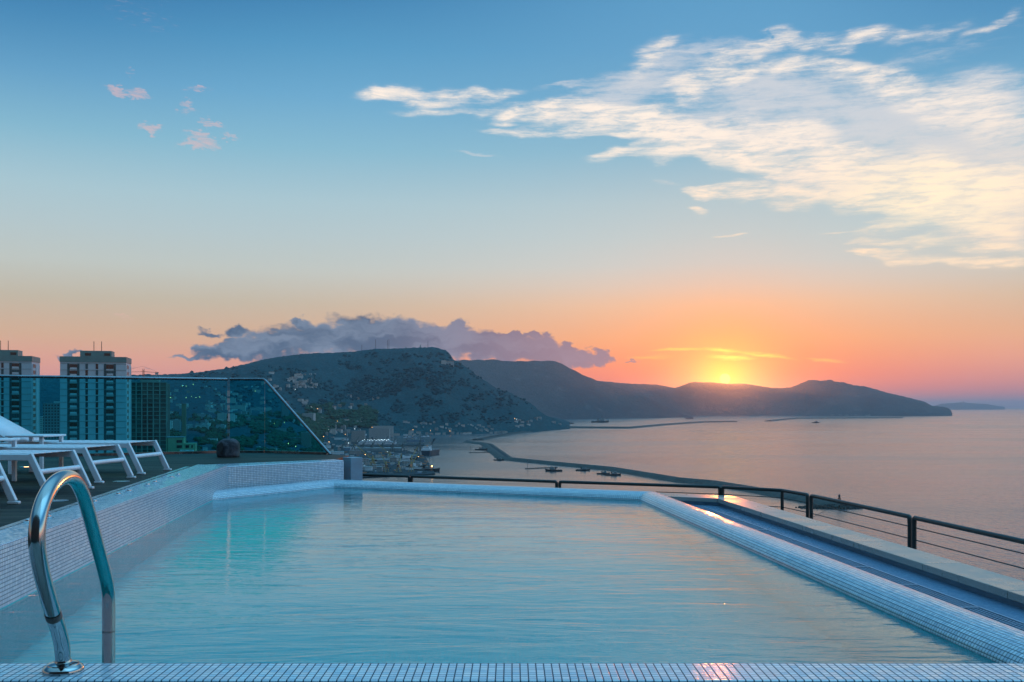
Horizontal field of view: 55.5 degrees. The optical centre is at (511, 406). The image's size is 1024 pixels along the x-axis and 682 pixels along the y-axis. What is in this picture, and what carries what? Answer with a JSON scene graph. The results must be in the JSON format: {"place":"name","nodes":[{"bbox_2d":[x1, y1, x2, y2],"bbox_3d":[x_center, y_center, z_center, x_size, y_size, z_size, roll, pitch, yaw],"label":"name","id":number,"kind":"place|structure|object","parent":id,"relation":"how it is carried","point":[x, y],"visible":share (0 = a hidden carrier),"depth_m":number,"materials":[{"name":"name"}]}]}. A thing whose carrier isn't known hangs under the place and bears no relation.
{"place":"outdoors","nodes":[
{"label":"outdoors","id":0,"kind":"place"},
{"bbox_2d":[0,453,348,526],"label":"deck","id":1,"kind":"structure","parent":0,"point":[25,486],"depth_m":11.94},
{"bbox_2d":[0,438,19,480],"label":"side table","id":2,"kind":"object","parent":1,"relation":"on","point":[14,463],"visible":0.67,"depth_m":10.19,"materials":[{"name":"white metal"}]},
{"bbox_2d":[0,463,20,503],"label":"sun lounger","id":3,"kind":"object","parent":1,"relation":"on","point":[8,490],"visible":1,"depth_m":7.83,"materials":[{"name":"white metal"}]},
{"bbox_2d":[5,434,65,473],"bbox_3d":[-5.600,0.557,11.450,0.460,0.454,0.520,0,0,3],"label":"side table","id":4,"kind":"object","parent":1,"relation":"on","point":[41,441],"visible":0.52,"depth_m":11.22,"materials":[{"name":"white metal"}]},
{"bbox_2d":[0,450,93,488],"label":"sun lounger","id":5,"kind":"object","parent":1,"relation":"on","point":[29,456],"visible":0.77,"depth_m":8.96,"materials":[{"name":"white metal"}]},
{"bbox_2d":[52,499,68,501],"bbox_3d":[-3.779,0.782,8.085,0.176,0.006,0.176,0,0,0],"label":"deck light","id":6,"kind":"object","parent":1,"relation":"on","point":[58,500],"visible":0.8,"depth_m":8.07,"materials":[{"name":"glass"}]},
{"bbox_2d":[0,444,135,482],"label":"sun lounger","id":7,"kind":"object","parent":1,"relation":"on","point":[83,449],"visible":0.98,"depth_m":10.32,"materials":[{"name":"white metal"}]},
{"bbox_2d":[0,416,171,474],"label":"sun lounger","id":8,"kind":"object","parent":1,"relation":"on","point":[7,427],"visible":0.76,"depth_m":11.73,"materials":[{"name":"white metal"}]},
{"bbox_2d":[0,467,187,529],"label":"edge strip","id":9,"kind":"object","parent":1,"relation":"on","point":[76,503],"visible":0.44,"depth_m":8.75,"materials":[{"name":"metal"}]},
{"bbox_2d":[0,375,331,455],"bbox_3d":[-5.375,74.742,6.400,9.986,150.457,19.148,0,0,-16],"label":"glass balustrade","id":10,"kind":"object","parent":1,"relation":"on","point":[327,452],"visible":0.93,"depth_m":16.03,"materials":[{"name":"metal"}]},
{"bbox_2d":[216,438,239,457],"bbox_3d":[-4.410,0.644,15.104,0.339,0.296,0.336,0,0,0],"label":"rock speaker","id":11,"kind":"object","parent":1,"relation":"on","point":[227,448],"visible":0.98,"depth_m":14.99,"materials":[{"name":"stone"}]},
{"bbox_2d":[40,347,570,454],"bbox_3d":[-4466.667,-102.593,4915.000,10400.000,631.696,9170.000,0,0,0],"label":"mountain","id":12,"kind":"structure","parent":0,"point":[327,366],"depth_m":5698.43,"materials":[{"name":"plant"}]},
{"bbox_2d":[0,341,39,441],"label":"tower block","id":13,"kind":"structure","parent":12,"relation":"on","point":[19,401],"depth_m":469.01,"materials":[{"name":"white"}]},
{"bbox_2d":[12,363,18,367],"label":"window","id":14,"kind":"structure","parent":13,"relation":"in","point":[14,365],"depth_m":468.20,"materials":[{"name":"black"}]},
{"bbox_2d":[12,388,18,392],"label":"window","id":15,"kind":"structure","parent":13,"relation":"in","point":[14,390],"depth_m":468.20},
{"bbox_2d":[12,407,18,411],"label":"window","id":16,"kind":"structure","parent":13,"relation":"in","point":[14,409],"depth_m":468.20,"materials":[{"name":"black"}]},
{"bbox_2d":[40,416,42,433],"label":"apartment block","id":17,"kind":"structure","parent":12,"relation":"on","point":[41,424],"depth_m":1494.86,"materials":[{"name":"concrete"}]},
{"bbox_2d":[43,401,59,439],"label":"apartment block","id":18,"kind":"structure","parent":12,"relation":"on","point":[51,418],"depth_m":990.84,"materials":[{"name":"concrete"}]},
{"bbox_2d":[59,341,131,453],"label":"tower block","id":19,"kind":"structure","parent":12,"relation":"on","point":[95,409],"depth_m":458.82,"materials":[{"name":"white"}]},
{"bbox_2d":[70,364,76,368],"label":"window","id":20,"kind":"structure","parent":19,"relation":"in","point":[72,366],"depth_m":456.23,"materials":[{"name":"black"}]},
{"bbox_2d":[70,371,76,375],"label":"window","id":21,"kind":"structure","parent":19,"relation":"in","point":[72,373],"depth_m":456.23,"materials":[{"name":"black"}]},
{"bbox_2d":[70,383,76,387],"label":"window","id":22,"kind":"structure","parent":19,"relation":"in","point":[72,385],"depth_m":456.23,"materials":[{"name":"black"}]},
{"bbox_2d":[70,390,76,394],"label":"window","id":23,"kind":"structure","parent":19,"relation":"in","point":[72,392],"depth_m":456.23,"materials":[{"name":"black"}]},
{"bbox_2d":[70,396,76,400],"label":"window","id":24,"kind":"structure","parent":19,"relation":"in","point":[72,398],"depth_m":456.23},
{"bbox_2d":[70,409,76,413],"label":"window","id":25,"kind":"structure","parent":19,"relation":"in","point":[72,411],"depth_m":456.23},
{"bbox_2d":[106,364,113,368],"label":"window","id":26,"kind":"structure","parent":19,"relation":"in","point":[108,366],"depth_m":460.15,"materials":[{"name":"black"}]},
{"bbox_2d":[106,371,113,374],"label":"window","id":27,"kind":"structure","parent":19,"relation":"in","point":[107,372],"depth_m":460.15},
{"bbox_2d":[106,384,113,387],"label":"window","id":28,"kind":"structure","parent":19,"relation":"in","point":[107,385],"depth_m":460.15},
{"bbox_2d":[106,390,113,393],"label":"window","id":29,"kind":"structure","parent":19,"relation":"in","point":[107,391],"depth_m":460.15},
{"bbox_2d":[106,396,113,401],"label":"window","id":30,"kind":"structure","parent":19,"relation":"in","point":[108,398],"depth_m":460.15,"materials":[{"name":"black"}]},
{"bbox_2d":[106,403,113,407],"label":"window","id":31,"kind":"structure","parent":19,"relation":"in","point":[109,405],"depth_m":460.15,"materials":[{"name":"black"}]},
{"bbox_2d":[106,409,113,413],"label":"window","id":32,"kind":"structure","parent":19,"relation":"in","point":[108,411],"depth_m":460.21,"materials":[{"name":"black"}]},
{"bbox_2d":[106,416,113,419],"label":"window","id":33,"kind":"structure","parent":19,"relation":"in","point":[107,417],"depth_m":460.21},
{"bbox_2d":[106,422,113,425],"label":"window","id":34,"kind":"structure","parent":19,"relation":"in","point":[107,423],"depth_m":460.21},
{"bbox_2d":[106,428,113,432],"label":"window","id":35,"kind":"structure","parent":19,"relation":"in","point":[108,430],"depth_m":460.15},
{"bbox_2d":[106,435,113,438],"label":"window","id":36,"kind":"structure","parent":19,"relation":"in","point":[107,436],"depth_m":460.21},
{"bbox_2d":[131,380,169,451],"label":"unfinished tower","id":37,"kind":"structure","parent":12,"relation":"on","point":[150,409],"depth_m":693.12,"materials":[{"name":"concrete"}]},
{"bbox_2d":[133,367,158,376],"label":"tower crane","id":38,"kind":"object","parent":37,"relation":"on","point":[142,371],"visible":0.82,"depth_m":695.85,"materials":[{"name":"paint"}]},
{"bbox_2d":[171,419,180,429],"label":"apartment block","id":39,"kind":"structure","parent":12,"relation":"on","point":[176,424],"depth_m":2621.03,"materials":[{"name":"concrete"}]},
{"bbox_2d":[166,436,196,451],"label":"flat roofed house","id":40,"kind":"structure","parent":12,"relation":"on","point":[175,443],"depth_m":560.31,"materials":[{"name":"green"}]},
{"bbox_2d":[181,403,186,435],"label":"concrete shaft","id":41,"kind":"object","parent":12,"relation":"on","point":[183,419],"visible":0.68,"depth_m":638.70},
{"bbox_2d":[197,413,205,419],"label":"apartment block","id":42,"kind":"structure","parent":12,"relation":"on","point":[201,415],"depth_m":3076.40,"materials":[{"name":"concrete"}]},
{"bbox_2d":[195,424,208,428],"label":"apartment block","id":43,"kind":"structure","parent":12,"relation":"on","point":[204,425],"depth_m":2632.92,"materials":[{"name":"concrete"}]},
{"bbox_2d":[217,413,225,420],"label":"apartment block","id":44,"kind":"structure","parent":12,"relation":"on","point":[221,415],"depth_m":3028.48,"materials":[{"name":"concrete"}]},
{"bbox_2d":[226,398,235,402],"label":"apartment block","id":45,"kind":"structure","parent":12,"relation":"on","point":[230,400],"depth_m":4420.09,"materials":[{"name":"concrete"}]},
{"bbox_2d":[228,413,234,421],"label":"apartment block","id":46,"kind":"structure","parent":12,"relation":"on","point":[231,416],"depth_m":3016.21,"materials":[{"name":"concrete"}]},
{"bbox_2d":[225,405,245,410],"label":"apartment block","id":47,"kind":"structure","parent":12,"relation":"on","point":[242,407],"depth_m":3808.33,"materials":[{"name":"concrete"}]},
{"bbox_2d":[250,407,262,410],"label":"apartment block","id":48,"kind":"structure","parent":12,"relation":"on","point":[257,408],"depth_m":4180.35,"materials":[{"name":"concrete"}]},
{"bbox_2d":[170,402,378,451],"bbox_3d":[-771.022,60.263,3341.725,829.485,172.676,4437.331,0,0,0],"label":"woods","id":49,"kind":"object","parent":12,"relation":"on","point":[261,424],"visible":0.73,"depth_m":3454.66,"materials":[{"name":"green plant"}]},
{"bbox_2d":[281,401,288,415],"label":"apartment block","id":50,"kind":"structure","parent":12,"relation":"on","point":[284,410],"depth_m":4132.91,"materials":[{"name":"concrete"}]},
{"bbox_2d":[301,432,310,447],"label":"apartment block","id":51,"kind":"structure","parent":12,"relation":"on","point":[305,439],"depth_m":2872.23,"materials":[{"name":"concrete"}]},
{"bbox_2d":[302,413,315,420],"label":"apartment block","id":52,"kind":"structure","parent":12,"relation":"on","point":[312,416],"depth_m":4620.12,"materials":[{"name":"concrete"}]},
{"bbox_2d":[190,352,531,425],"bbox_3d":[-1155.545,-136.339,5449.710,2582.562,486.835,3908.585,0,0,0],"label":"scrub","id":53,"kind":"object","parent":12,"relation":"on","point":[350,388],"visible":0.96,"depth_m":5952.52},
{"bbox_2d":[372,426,392,436],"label":"apartment block","id":54,"kind":"structure","parent":12,"relation":"on","point":[385,427],"depth_m":4741.00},
{"bbox_2d":[345,436,366,442],"bbox_3d":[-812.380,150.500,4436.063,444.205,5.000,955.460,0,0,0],"label":"quay","id":55,"kind":"structure","parent":0,"point":[349,438],"depth_m":4367.69,"materials":[{"name":"concrete"}]},
{"bbox_2d":[351,431,364,441],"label":"apartment block","id":56,"kind":"structure","parent":55,"relation":"on","point":[357,434],"depth_m":4089.00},
{"bbox_2d":[369,429,389,438],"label":"apartment block","id":57,"kind":"structure","parent":55,"relation":"on","point":[379,433],"depth_m":4489.96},
{"bbox_2d":[349,444,424,446],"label":"quay","id":58,"kind":"structure","parent":0,"point":[384,445],"depth_m":3670.14,"materials":[{"name":"concrete"}]},
{"bbox_2d":[345,450,434,477],"bbox_3d":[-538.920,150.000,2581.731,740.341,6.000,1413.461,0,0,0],"label":"quay","id":59,"kind":"structure","parent":0,"point":[413,472],"depth_m":2467.10,"materials":[{"name":"concrete"}]},
{"bbox_2d":[330,451,343,454],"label":"warehouse","id":60,"kind":"structure","parent":59,"relation":"on","point":[337,452],"depth_m":2962.14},
{"bbox_2d":[349,450,360,453],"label":"port building","id":61,"kind":"structure","parent":59,"relation":"on","point":[355,452],"depth_m":2994.31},
{"bbox_2d":[355,444,376,465],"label":"harbour crane","id":62,"kind":"object","parent":59,"relation":"on","point":[373,459],"visible":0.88,"depth_m":2323.02,"materials":[{"name":"yellow paint"}]},
{"bbox_2d":[364,466,372,470],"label":"warehouse","id":63,"kind":"structure","parent":59,"relation":"on","point":[368,468],"depth_m":2233.22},
{"bbox_2d":[366,458,389,462],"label":"warehouse","id":64,"kind":"structure","parent":59,"relation":"on","point":[379,460],"depth_m":2552.19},
{"bbox_2d":[372,464,384,468],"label":"port building","id":65,"kind":"structure","parent":59,"relation":"on","point":[375,467],"depth_m":2280.64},
{"bbox_2d":[356,447,402,450],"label":"warehouse","id":66,"kind":"structure","parent":59,"relation":"on","point":[378,448],"depth_m":3203.29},
{"bbox_2d":[376,466,382,471],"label":"warehouse","id":67,"kind":"structure","parent":59,"relation":"on","point":[379,468],"depth_m":2186.31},
{"bbox_2d":[381,454,388,471],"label":"harbour crane","id":68,"kind":"object","parent":59,"relation":"on","point":[386,465],"visible":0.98,"depth_m":2179.95,"materials":[{"name":"yellow paint"}]},
{"bbox_2d":[388,457,398,461],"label":"port building","id":69,"kind":"structure","parent":59,"relation":"on","point":[394,459],"depth_m":2588.14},
{"bbox_2d":[396,453,401,471],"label":"harbour crane","id":70,"kind":"object","parent":59,"relation":"on","point":[398,465],"visible":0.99,"depth_m":2178.91,"materials":[{"name":"yellow"}]},
{"bbox_2d":[408,453,418,471],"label":"harbour crane","id":71,"kind":"object","parent":59,"relation":"on","point":[410,464],"visible":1,"depth_m":2196.21,"materials":[{"name":"yellow"}]},
{"bbox_2d":[0,459,1023,681],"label":"swimming pool","id":72,"kind":"structure","parent":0,"point":[139,511],"depth_m":5.58,"materials":[{"name":"white tile"}]},
{"bbox_2d":[28,470,114,675],"bbox_3d":[-1.319,1.043,2.974,0.114,1.715,0.790,0,0,-5],"label":"pool handrail","id":73,"kind":"object","parent":72,"relation":"attached to","point":[64,663],"visible":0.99,"depth_m":2.80,"materials":[{"name":"metal"}]},
{"bbox_2d":[0,487,998,662],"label":"pool water","id":74,"kind":"structure","parent":72,"relation":"in","point":[341,575],"depth_m":5.82,"materials":[{"name":"liquid"}]},
{"bbox_2d":[697,507,720,512],"bbox_3d":[2.207,1.243,11.600,0.400,0.020,0.740,0,0,-5],"label":"drain grating","id":75,"kind":"object","parent":72,"relation":"on","point":[708,509],"visible":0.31,"depth_m":11.63,"materials":[{"name":"metal"}]},
{"bbox_2d":[713,513,742,520],"bbox_3d":[2.270,1.243,10.850,0.400,0.020,0.740,0,0,-5],"label":"drain grating","id":76,"kind":"object","parent":72,"relation":"on","point":[723,515],"visible":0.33,"depth_m":10.87,"materials":[{"name":"plastic"}]},
{"bbox_2d":[734,521,767,529],"bbox_3d":[2.334,1.243,10.100,0.400,0.020,0.740,0,0,-5],"label":"drain grating","id":77,"kind":"object","parent":72,"relation":"on","point":[750,525],"visible":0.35,"depth_m":10.12,"materials":[{"name":"plastic"}]},
{"bbox_2d":[758,530,794,539],"bbox_3d":[2.398,1.243,9.350,0.400,0.020,0.740,0,0,-5],"label":"drain grating","id":78,"kind":"object","parent":72,"relation":"on","point":[776,535],"visible":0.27,"depth_m":9.36,"materials":[{"name":"plastic"}]},
{"bbox_2d":[784,540,827,551],"bbox_3d":[2.461,1.243,8.600,0.400,0.020,0.740,0,0,-5],"label":"drain grating","id":79,"kind":"object","parent":72,"relation":"on","point":[806,546],"visible":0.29,"depth_m":8.61,"materials":[{"name":"plastic"}]},
{"bbox_2d":[660,493,1023,608],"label":"kerb","id":80,"kind":"structure","parent":72,"relation":"on","point":[998,587],"depth_m":7.94,"materials":[{"name":"stone"}]},
{"bbox_2d":[816,552,868,566],"bbox_3d":[2.525,1.243,7.850,0.400,0.020,0.740,0,0,-5],"label":"drain grating","id":81,"kind":"object","parent":72,"relation":"on","point":[842,559],"visible":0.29,"depth_m":7.87,"materials":[{"name":"plastic"}]},
{"bbox_2d":[856,567,917,584],"bbox_3d":[2.589,1.243,7.100,0.400,0.020,0.740,0,0,-5],"label":"drain grating","id":82,"kind":"object","parent":72,"relation":"on","point":[890,577],"visible":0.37,"depth_m":7.10,"materials":[{"name":"plastic"}]},
{"bbox_2d":[903,585,979,606],"bbox_3d":[2.652,1.243,6.350,0.400,0.020,0.740,0,0,-5],"label":"drain grating","id":83,"kind":"object","parent":72,"relation":"on","point":[942,596],"visible":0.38,"depth_m":6.35,"materials":[{"name":"plastic"}]},
{"bbox_2d":[961,607,1023,630],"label":"drain grating","id":84,"kind":"object","parent":72,"relation":"on","point":[1006,620],"visible":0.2,"depth_m":5.72,"materials":[{"name":"plastic"}]},
{"bbox_2d":[0,0,1023,407],"label":"sky","id":85,"kind":"structure","parent":0,"point":[670,193],"materials":[{"name":"blue"}]},
{"bbox_2d":[455,359,693,418],"bbox_3d":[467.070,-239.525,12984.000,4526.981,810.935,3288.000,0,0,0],"label":"hill","id":86,"kind":"structure","parent":0,"point":[554,389],"depth_m":12873.61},
{"bbox_2d":[346,434,828,517],"bbox_3d":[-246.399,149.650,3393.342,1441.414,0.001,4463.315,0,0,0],"label":"harbour water","id":87,"kind":"structure","parent":0,"point":[454,457],"depth_m":2142.03,"materials":[{"name":"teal liquid"}]},
{"bbox_2d":[358,437,396,444],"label":"ferry","id":88,"kind":"object","parent":87,"relation":"on","point":[381,441],"visible":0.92,"depth_m":3806.48,"materials":[{"name":"white paint"}]},
{"bbox_2d":[399,454,417,459],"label":"coaster","id":89,"kind":"object","parent":87,"relation":"on","point":[408,456],"visible":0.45,"depth_m":2683.19,"materials":[{"name":"white paint"}]},
{"bbox_2d":[414,464,439,471],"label":"work ship","id":90,"kind":"object","parent":87,"relation":"on","point":[430,467],"visible":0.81,"depth_m":2242.66,"materials":[{"name":"grey metal"}]},
{"bbox_2d":[421,438,439,455],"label":"cargo ship","id":91,"kind":"object","parent":87,"relation":"on","point":[427,451],"visible":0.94,"depth_m":2970.83,"materials":[{"name":"white paint"}]},
{"bbox_2d":[525,459,556,468],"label":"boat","id":92,"kind":"object","parent":87,"relation":"in","point":[537,468],"visible":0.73,"depth_m":2336.96,"materials":[{"name":"paint"}]},
{"bbox_2d":[545,467,561,470],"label":"motor boat","id":93,"kind":"object","parent":87,"relation":"on","point":[552,469],"visible":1,"depth_m":2252.40,"materials":[{"name":"black plastic"}]},
{"bbox_2d":[576,463,589,470],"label":"lighter","id":94,"kind":"object","parent":87,"relation":"on","point":[583,469],"visible":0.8,"depth_m":2270.22,"materials":[{"name":"black metal"}]},
{"bbox_2d":[605,471,620,475],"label":"tugboat","id":95,"kind":"object","parent":87,"relation":"on","point":[614,473],"visible":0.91,"depth_m":2112.85,"materials":[{"name":"black metal"}]},
{"bbox_2d":[563,415,881,426],"bbox_3d":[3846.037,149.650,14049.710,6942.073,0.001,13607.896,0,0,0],"label":"bay water","id":96,"kind":"structure","parent":0,"point":[620,422],"depth_m":11229.94,"materials":[{"name":"teal liquid"}]},
{"bbox_2d":[591,418,608,422],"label":"anchored ship","id":97,"kind":"object","parent":96,"relation":"on","point":[601,420],"visible":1,"depth_m":9078.23,"materials":[{"name":"grey metal"}]},
{"bbox_2d":[460,408,1023,580],"bbox_3d":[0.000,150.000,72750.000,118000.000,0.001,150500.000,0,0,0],"label":"sea","id":98,"kind":"structure","parent":0,"point":[963,467],"depth_m":2704.05,"materials":[{"name":"blue"}]},
{"bbox_2d":[472,431,530,439],"bbox_3d":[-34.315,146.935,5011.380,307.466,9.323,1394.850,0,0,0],"label":"breakwater","id":99,"kind":"object","parent":98,"relation":"in","point":[497,436],"visible":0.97,"depth_m":4892.97,"materials":[{"name":"stone"}]},
{"bbox_2d":[568,421,736,428],"bbox_3d":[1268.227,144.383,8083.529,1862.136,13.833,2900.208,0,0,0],"label":"breakwater","id":100,"kind":"object","parent":98,"relation":"in","point":[642,426],"visible":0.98,"depth_m":7126.86,"materials":[{"name":"stone"}]},
{"bbox_2d":[463,440,847,508],"bbox_3d":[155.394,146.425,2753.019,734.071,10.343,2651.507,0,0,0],"label":"breakwater","id":101,"kind":"object","parent":98,"relation":"in","point":[495,451],"visible":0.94,"depth_m":2063.24,"materials":[{"name":"stone"}]},
{"bbox_2d":[795,504,861,509],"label":"rocks","id":102,"kind":"object","parent":98,"relation":"in","point":[832,506],"visible":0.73,"depth_m":1428.47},
{"bbox_2d":[767,417,901,420],"bbox_3d":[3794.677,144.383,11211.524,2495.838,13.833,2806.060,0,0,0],"label":"breakwater","id":103,"kind":"object","parent":98,"relation":"in","point":[831,418],"visible":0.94,"depth_m":12195.69,"materials":[{"name":"stone"}]},
{"bbox_2d":[600,380,951,415],"bbox_3d":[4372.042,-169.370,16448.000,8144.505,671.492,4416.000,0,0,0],"label":"headland","id":104,"kind":"structure","parent":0,"point":[823,398],"depth_m":16782.55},
{"bbox_2d":[936,402,1004,408],"bbox_3d":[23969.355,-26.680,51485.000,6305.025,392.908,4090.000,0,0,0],"label":"island","id":105,"kind":"structure","parent":0,"point":[959,405],"depth_m":50028.06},
{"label":"ledge","id":106,"kind":"structure","parent":0,"visible":0},
{"bbox_2d":[363,473,409,481],"bbox_3d":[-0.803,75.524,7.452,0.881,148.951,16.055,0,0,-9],"label":"railing panel","id":107,"kind":"object","parent":106,"relation":"on","point":[388,475],"visible":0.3,"depth_m":15.06,"materials":[{"name":"paint"}]},
{"bbox_2d":[410,475,557,487],"bbox_3d":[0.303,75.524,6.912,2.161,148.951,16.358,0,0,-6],"label":"railing panel","id":108,"kind":"object","parent":106,"relation":"on","point":[485,479],"visible":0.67,"depth_m":14.34,"materials":[{"name":"paint"}]},
{"bbox_2d":[558,480,720,494],"bbox_3d":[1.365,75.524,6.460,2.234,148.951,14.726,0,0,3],"label":"railing panel","id":109,"kind":"object","parent":106,"relation":"on","point":[718,487],"visible":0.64,"depth_m":13.31,"materials":[{"name":"paint"}]},
{"bbox_2d":[721,486,808,517],"bbox_3d":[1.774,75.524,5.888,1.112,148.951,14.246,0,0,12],"label":"railing panel","id":110,"kind":"object","parent":106,"relation":"on","point":[782,491],"visible":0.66,"depth_m":12.44,"materials":[{"name":"paint"}]},
{"bbox_2d":[809,494,911,547],"bbox_3d":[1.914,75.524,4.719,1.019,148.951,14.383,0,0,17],"label":"railing panel","id":111,"kind":"object","parent":106,"relation":"on","point":[894,513],"visible":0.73,"depth_m":10.24,"materials":[{"name":"paint"}]},
{"bbox_2d":[912,516,1023,568],"bbox_3d":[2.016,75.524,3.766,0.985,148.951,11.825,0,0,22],"label":"railing panel","id":112,"kind":"object","parent":106,"relation":"on","point":[915,519],"visible":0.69,"depth_m":8.54,"materials":[{"name":"paint"}]},
{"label":"roof slab","id":113,"kind":"structure","parent":0,"visible":0},
{"bbox_2d":[343,457,362,479],"bbox_3d":[-2.360,1.720,14.400,0.200,1.940,0.240,0,0,-40],"label":"service box","id":114,"kind":"object","parent":113,"relation":"on","point":[353,468],"visible":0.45,"depth_m":14.32,"materials":[{"name":"grey metal"}]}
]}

